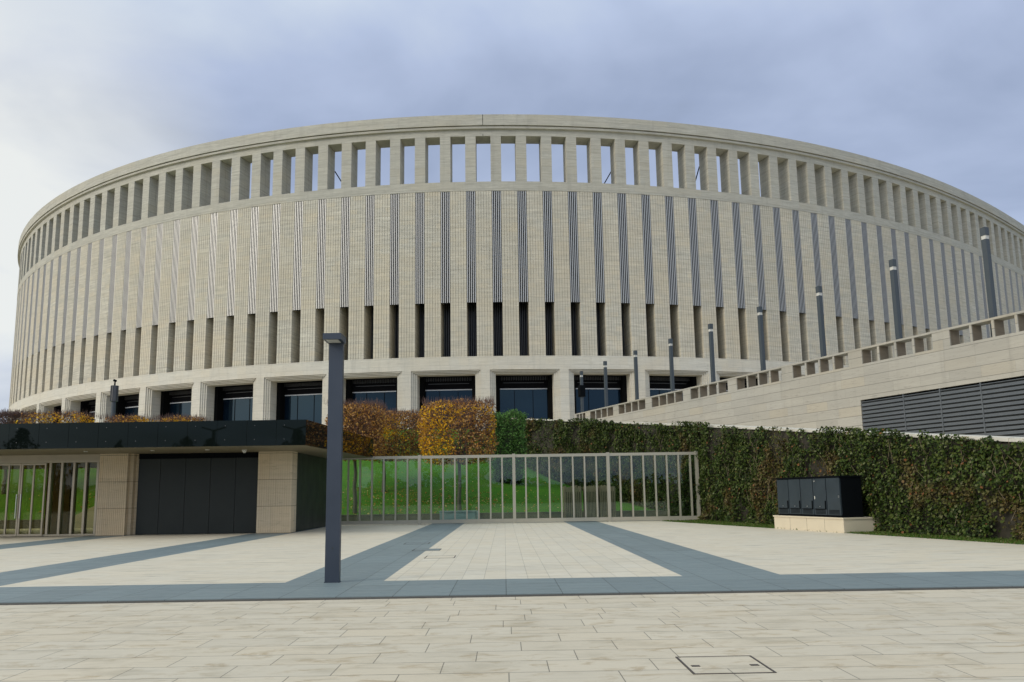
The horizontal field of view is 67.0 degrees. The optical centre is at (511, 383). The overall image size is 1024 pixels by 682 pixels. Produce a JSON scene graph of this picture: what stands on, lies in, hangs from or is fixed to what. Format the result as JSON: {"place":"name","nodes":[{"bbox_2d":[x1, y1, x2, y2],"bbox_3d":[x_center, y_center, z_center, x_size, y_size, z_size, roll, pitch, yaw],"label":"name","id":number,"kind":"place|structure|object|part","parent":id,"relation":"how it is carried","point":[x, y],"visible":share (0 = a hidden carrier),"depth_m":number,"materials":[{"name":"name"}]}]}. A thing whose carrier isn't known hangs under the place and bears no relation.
{"place":"outdoors","nodes":[
{"label":"outdoors","id":0,"kind":"place"},
{"bbox_2d":[0,528,92,544],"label":"plaza","id":1,"kind":"structure","parent":0,"point":[7,540],"depth_m":35.28,"materials":[{"name":"beige stone"}]},
{"bbox_2d":[74,506,94,527],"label":"staircase","id":2,"kind":"structure","parent":1,"relation":"on","point":[90,517],"depth_m":46.03,"materials":[{"name":"grey stone"}]},
{"bbox_2d":[0,420,372,536],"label":"entrance kiosk","id":3,"kind":"object","parent":1,"relation":"on","point":[211,477],"visible":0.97,"depth_m":35.88,"materials":[{"name":"beige stone"}]},
{"bbox_2d":[0,464,21,536],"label":"door leaf","id":4,"kind":"structure","parent":3,"relation":"in","point":[9,468],"depth_m":35.69,"materials":[{"name":"brown metal"}]},
{"bbox_2d":[17,463,46,535],"bbox_3d":[-22.180,5.348,35.702,1.130,3.320,0.160,-1,-8,-1],"label":"door leaf","id":5,"kind":"structure","parent":3,"relation":"in","point":[34,467],"depth_m":35.71,"materials":[{"name":"brown metal"}]},
{"bbox_2d":[0,535,127,548],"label":"paving stripe","id":6,"kind":"object","parent":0,"point":[22,544],"visible":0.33,"depth_m":31.04,"materials":[{"name":"grey stone"}]},
{"bbox_2d":[0,533,252,571],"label":"plaza","id":7,"kind":"structure","parent":0,"point":[17,558],"depth_m":26.28,"materials":[{"name":"beige stone"}]},
{"bbox_2d":[0,526,325,585],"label":"paving stripe","id":8,"kind":"object","parent":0,"point":[22,575],"visible":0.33,"depth_m":21.01,"materials":[{"name":"grey stone"}]},
{"bbox_2d":[0,524,429,586],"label":"plaza","id":9,"kind":"structure","parent":0,"point":[283,558],"depth_m":19.42,"materials":[{"name":"beige stone"}]},
{"bbox_2d":[0,429,662,519],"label":"lawn","id":10,"kind":"structure","parent":0,"point":[496,487],"depth_m":53.72,"materials":[{"name":"green plant"}]},
{"bbox_2d":[0,408,39,493],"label":"tree","id":11,"kind":"object","parent":10,"relation":"on","point":[8,415],"visible":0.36,"depth_m":53.24,"materials":[{"name":"orange plant"}]},
{"bbox_2d":[13,407,103,423],"bbox_3d":[-31.637,4.723,53.579,5.466,5.851,3.436,-1,-8,-1],"label":"hedge","id":12,"kind":"object","parent":10,"relation":"on","point":[55,416],"visible":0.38,"depth_m":53.26,"materials":[{"name":"orange plant"}]},
{"bbox_2d":[110,379,118,421],"bbox_3d":[-29.372,3.376,56.818,0.526,7.473,0.540,-1,-8,-1],"label":"camera pole","id":13,"kind":"object","parent":10,"relation":"on","point":[114,390],"visible":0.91,"depth_m":57.00,"materials":[{"name":"grey metal"}]},
{"bbox_2d":[97,412,159,421],"bbox_3d":[-26.557,4.836,53.605,3.660,5.467,3.383,-1,-8,-1],"label":"hedge","id":14,"kind":"object","parent":10,"relation":"on","point":[136,418],"visible":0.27,"depth_m":53.07,"materials":[{"name":"orange plant"}]},
{"bbox_2d":[153,412,210,421],"bbox_3d":[-22.936,4.835,53.647,3.352,5.450,3.437,-1,-8,-1],"label":"hedge","id":15,"kind":"object","parent":10,"relation":"on","point":[180,418],"visible":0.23,"depth_m":53.14,"materials":[{"name":"orange plant"}]},
{"bbox_2d":[7,468,582,515],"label":"fallen leaves","id":16,"kind":"object","parent":10,"relation":"on","point":[406,502],"visible":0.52,"depth_m":50.64,"materials":[{"name":"brown plant"}]},
{"bbox_2d":[0,510,671,528],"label":"path","id":17,"kind":"structure","parent":10,"relation":"on","point":[11,524],"depth_m":47.04,"materials":[{"name":"grey concrete"}]},
{"bbox_2d":[325,398,388,513],"bbox_3d":[-9.774,4.598,48.669,3.759,7.105,4.328,-1,-8,-1],"label":"linden tree","id":18,"kind":"object","parent":10,"relation":"on","point":[350,410],"visible":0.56,"depth_m":48.11,"materials":[{"name":"orange plant"}]},
{"bbox_2d":[351,407,429,491],"bbox_3d":[-8.330,4.624,53.257,5.550,5.699,4.300,-1,-8,-1],"label":"linden tree","id":19,"kind":"object","parent":10,"relation":"on","point":[412,420],"visible":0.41,"depth_m":52.42,"materials":[{"name":"orange plant"}]},
{"bbox_2d":[417,394,499,510],"bbox_3d":[-3.364,4.486,48.718,5.205,7.162,4.537,-1,-8,-1],"label":"linden tree","id":20,"kind":"object","parent":10,"relation":"on","point":[474,431],"visible":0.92,"depth_m":48.03,"materials":[{"name":"orange plant"}]},
{"bbox_2d":[488,408,529,483],"bbox_3d":[-0.280,4.648,57.367,3.242,5.761,2.538,-1,-8,-1],"label":"clipped hedge","id":21,"kind":"object","parent":10,"relation":"on","point":[511,435],"visible":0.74,"depth_m":56.63,"materials":[{"name":"green plant"}]},
{"bbox_2d":[285,523,463,582],"bbox_3d":[-3.546,6.086,30.816,1.880,0.001,32.400,-1,-8,-1],"label":"paving stripe","id":22,"kind":"object","parent":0,"point":[384,561],"visible":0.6,"depth_m":20.39,"materials":[{"name":"grey stone"}]},
{"bbox_2d":[405,542,429,543],"bbox_3d":[-3.233,5.450,26.364,0.840,0.026,0.800,-1,-8,-1],"label":"access cover","id":23,"kind":"object","parent":22,"relation":"on","point":[418,543],"visible":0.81,"depth_m":26.29,"materials":[{"name":"grey metal"}]},
{"bbox_2d":[341,451,700,524],"bbox_3d":[0.234,5.935,43.906,20.825,3.900,0.240,-1,-8,-1],"label":"metal fence","id":24,"kind":"object","parent":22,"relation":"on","point":[609,518],"visible":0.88,"depth_m":43.81,"materials":[{"name":"beige metal"}]},
{"bbox_2d":[0,588,1023,681],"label":"pavement","id":25,"kind":"structure","parent":0,"point":[965,635],"depth_m":8.88,"materials":[{"name":"beige stone"}]},
{"bbox_2d":[675,655,776,673],"bbox_3d":[2.021,2.692,7.387,0.760,0.027,0.750,-1,-8,-1],"label":"access cover","id":26,"kind":"object","parent":25,"relation":"on","point":[744,664],"visible":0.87,"depth_m":7.35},
{"bbox_2d":[0,571,1023,602],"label":"paving band","id":27,"kind":"object","parent":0,"point":[42,594],"visible":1,"depth_m":13.54,"materials":[{"name":"grey stone"}]},
{"bbox_2d":[323,333,345,582],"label":"lamp column","id":28,"kind":"structure","parent":27,"relation":"on","point":[336,342],"depth_m":14.95,"materials":[{"name":"grey metal"}]},
{"bbox_2d":[0,0,1023,422],"label":"sky","id":29,"kind":"structure","parent":0,"point":[89,89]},
{"bbox_2d":[384,522,680,580],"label":"plaza","id":30,"kind":"structure","parent":0,"point":[516,550],"depth_m":19.84,"materials":[{"name":"beige stone"}]},
{"bbox_2d":[412,549,440,550],"bbox_3d":[-2.541,4.973,23.105,0.820,0.026,0.800,-1,-8,-1],"label":"access cover","id":31,"kind":"object","parent":30,"relation":"on","point":[426,550],"visible":0.8,"depth_m":22.88,"materials":[{"name":"grey metal"}]},
{"bbox_2d":[425,555,455,557],"bbox_3d":[-1.885,4.567,20.341,0.780,0.026,0.800,-1,-8,-1],"label":"access cover","id":32,"kind":"object","parent":30,"relation":"on","point":[450,556],"visible":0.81,"depth_m":20.42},
{"bbox_2d":[439,510,477,519],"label":"stone block","id":33,"kind":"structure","parent":30,"relation":"on","point":[472,514],"depth_m":46.31,"materials":[{"name":"grey stone"}]},
{"bbox_2d":[578,371,585,411],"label":"lamp post","id":34,"kind":"object","parent":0,"point":[581,390],"visible":0.77,"depth_m":67.42,"materials":[{"name":"grey metal"}]},
{"bbox_2d":[603,361,607,406],"bbox_3d":[7.597,0.655,62.475,0.320,5.000,0.320,2,-9,-21],"label":"lamp post","id":35,"kind":"object","parent":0,"point":[605,384],"visible":0.66,"depth_m":62.49,"materials":[{"name":"grey metal"}]},
{"bbox_2d":[633,350,638,399],"bbox_3d":[9.331,-0.019,57.952,0.320,5.000,0.320,2,-9,-21],"label":"lamp post","id":36,"kind":"object","parent":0,"point":[635,354],"visible":0.66,"depth_m":57.96,"materials":[{"name":"grey metal"}]},
{"bbox_2d":[564,521,778,575],"bbox_3d":[4.063,5.984,30.904,1.880,0.001,32.400,-1,-8,-1],"label":"paving stripe","id":37,"kind":"object","parent":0,"point":[681,560],"visible":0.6,"depth_m":19.96,"materials":[{"name":"grey stone"}]},
{"bbox_2d":[563,485,581,517],"bbox_3d":[3.585,7.075,45.796,1.080,2.079,1.040,-1,-8,-1],"label":"slatted bin","id":38,"kind":"object","parent":37,"relation":"on","point":[568,503],"visible":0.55,"depth_m":45.32,"materials":[{"name":"wood"}]},
{"bbox_2d":[583,485,598,516],"bbox_3d":[4.665,7.062,45.808,0.860,2.077,1.040,-1,-8,-1],"label":"slatted bin","id":39,"kind":"object","parent":37,"relation":"on","point":[591,506],"visible":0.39,"depth_m":45.34,"materials":[{"name":"wood"}]},
{"bbox_2d":[668,338,674,391],"bbox_3d":[11.102,-0.657,53.686,0.320,5.000,0.320,2,-9,-21],"label":"lamp post","id":40,"kind":"object","parent":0,"point":[671,366],"visible":0.66,"depth_m":53.70,"materials":[{"name":"grey metal"}]},
{"bbox_2d":[708,323,715,381],"bbox_3d":[12.716,-1.342,49.072,0.320,5.000,0.320,2,-9,-21],"label":"lamp post","id":41,"kind":"object","parent":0,"point":[711,352],"visible":0.66,"depth_m":49.08,"materials":[{"name":"grey metal"}]},
{"bbox_2d":[757,306,765,370],"bbox_3d":[14.449,-1.998,44.676,0.320,5.000,0.320,2,-9,-21],"label":"lamp post","id":42,"kind":"object","parent":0,"point":[761,338],"visible":0.66,"depth_m":44.69,"materials":[{"name":"grey metal"}]},
{"bbox_2d":[597,520,1023,573],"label":"plaza","id":43,"kind":"structure","parent":0,"point":[782,551],"depth_m":20.67,"materials":[{"name":"beige stone"}]},
{"bbox_2d":[598,485,615,516],"bbox_3d":[5.615,7.049,45.819,0.980,2.078,1.040,-1,-8,-1],"label":"slatted bin","id":44,"kind":"object","parent":43,"relation":"on","point":[602,500],"visible":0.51,"depth_m":45.34,"materials":[{"name":"wood"}]},
{"bbox_2d":[815,286,826,356],"bbox_3d":[16.190,-2.638,40.390,0.320,5.000,0.320,2,-9,-21],"label":"lamp post","id":45,"kind":"object","parent":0,"point":[820,313],"visible":0.66,"depth_m":40.41,"materials":[{"name":"grey metal"}]},
{"bbox_2d":[662,519,1023,544],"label":"grass verge","id":46,"kind":"object","parent":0,"point":[873,534],"depth_m":26.55,"materials":[{"name":"green plant"}]},
{"bbox_2d":[773,515,878,532],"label":"stone plinth","id":47,"kind":"structure","parent":46,"relation":"on","point":[837,524],"depth_m":29.72,"materials":[{"name":"beige stone"}]},
{"bbox_2d":[775,475,862,517],"bbox_3d":[12.229,4.519,30.998,1.010,1.560,4.110,1,-8,-15],"label":"utility cabinet","id":48,"kind":"object","parent":47,"relation":"on","point":[829,496],"visible":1,"depth_m":30.01,"materials":[{"name":"metal"}]},
{"bbox_3d":[11.369,4.737,32.428,0.090,1.400,0.770,1,-8,-15],"label":"door","id":49,"kind":"part","parent":48,"relation":"part of","materials":[{"name":"paint"}]},
{"bbox_3d":[11.578,4.623,31.656,0.090,1.400,0.770,1,-8,-15],"label":"door","id":50,"kind":"part","parent":48,"relation":"part of","materials":[{"name":"paint"}]},
{"bbox_3d":[11.784,4.509,30.881,0.090,1.400,0.770,1,-8,-15],"label":"door","id":51,"kind":"part","parent":48,"relation":"part of","materials":[{"name":"paint"}]},
{"bbox_3d":[11.986,4.395,30.102,0.090,1.400,0.770,1,-8,-15],"label":"door","id":52,"kind":"part","parent":48,"relation":"part of","materials":[{"name":"paint"}]},
{"bbox_3d":[12.196,4.281,29.332,0.090,1.400,0.770,1,-8,-15],"label":"door","id":53,"kind":"part","parent":48,"relation":"part of","materials":[{"name":"paint"}]},
{"bbox_2d":[888,259,902,339],"bbox_3d":[17.834,-3.316,35.836,0.320,5.000,0.320,2,-9,-21],"label":"lamp post","id":54,"kind":"object","parent":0,"point":[895,299],"visible":0.66,"depth_m":35.85,"materials":[{"name":"grey metal"}]},
{"bbox_2d":[979,227,997,336],"bbox_3d":[19.515,-3.954,31.559,0.320,5.000,0.320,2,-9,-21],"label":"lamp post","id":55,"kind":"object","parent":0,"point":[988,272],"visible":0.66,"depth_m":31.58,"materials":[{"name":"grey metal"}]},
{"label":"ground","id":56,"kind":"structure","parent":0,"visible":0},
{"bbox_2d":[0,586,1023,604],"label":"kerb","id":57,"kind":"structure","parent":56,"relation":"on","point":[468,596],"depth_m":12.53,"materials":[{"name":"grey stone"}]},
{"bbox_2d":[492,418,1023,540],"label":"ivy wall","id":58,"kind":"structure","parent":56,"relation":"on","point":[951,484],"depth_m":34.40,"materials":[{"name":"green plant"}]},
{"bbox_2d":[574,310,1023,436],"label":"retaining wall","id":59,"kind":"structure","parent":56,"relation":"on","point":[949,383],"depth_m":35.06,"materials":[{"name":"stone"}]},
{"label":"podium","id":60,"kind":"structure","parent":0,"visible":0},
{"bbox_2d":[9,114,1023,428],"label":"stadium","id":61,"kind":"object","parent":60,"relation":"on","point":[195,280],"visible":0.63,"depth_m":93.67,"materials":[{"name":"stone"}]},
{"bbox_2d":[89,401,95,421],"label":"window","id":62,"kind":"structure","parent":61,"relation":"in","point":[93,404],"depth_m":107.42,"materials":[{"name":"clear glass"}]},
{"bbox_2d":[124,395,138,417],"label":"window","id":63,"kind":"structure","parent":61,"relation":"in","point":[132,403],"depth_m":102.52,"materials":[{"name":"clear glass"}]},
{"bbox_2d":[169,390,191,420],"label":"window","id":64,"kind":"structure","parent":61,"relation":"in","point":[180,403],"depth_m":98.35,"materials":[{"name":"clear glass"}]},
{"bbox_2d":[223,386,252,420],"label":"window","id":65,"kind":"structure","parent":61,"relation":"in","point":[238,401],"depth_m":95.07,"materials":[{"name":"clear glass"}]},
{"bbox_2d":[284,382,322,423],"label":"window","id":66,"kind":"structure","parent":61,"relation":"in","point":[303,401],"depth_m":92.62,"materials":[{"name":"blue glass"}]},
{"bbox_2d":[352,379,395,428],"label":"window","id":67,"kind":"structure","parent":61,"relation":"in","point":[385,390],"depth_m":91.16,"materials":[{"name":"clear glass"}]},
{"bbox_2d":[425,377,471,428],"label":"window","id":68,"kind":"structure","parent":61,"relation":"in","point":[439,388],"depth_m":90.43,"materials":[{"name":"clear glass"}]},
{"bbox_2d":[500,376,547,418],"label":"window","id":69,"kind":"structure","parent":61,"relation":"in","point":[528,394],"depth_m":90.37,"materials":[{"name":"blue glass"}]},
{"bbox_2d":[576,376,620,412],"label":"window","id":70,"kind":"structure","parent":61,"relation":"in","point":[594,386],"depth_m":91.23,"materials":[{"name":"blue glass"}]},
{"bbox_2d":[649,377,689,397],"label":"window","id":71,"kind":"structure","parent":61,"relation":"in","point":[658,385],"depth_m":92.80,"materials":[{"name":"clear glass"}]},
{"bbox_2d":[720,379,746,391],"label":"window","id":72,"kind":"structure","parent":61,"relation":"in","point":[720,379],"depth_m":95.03,"materials":[{"name":"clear glass"}]}
]}

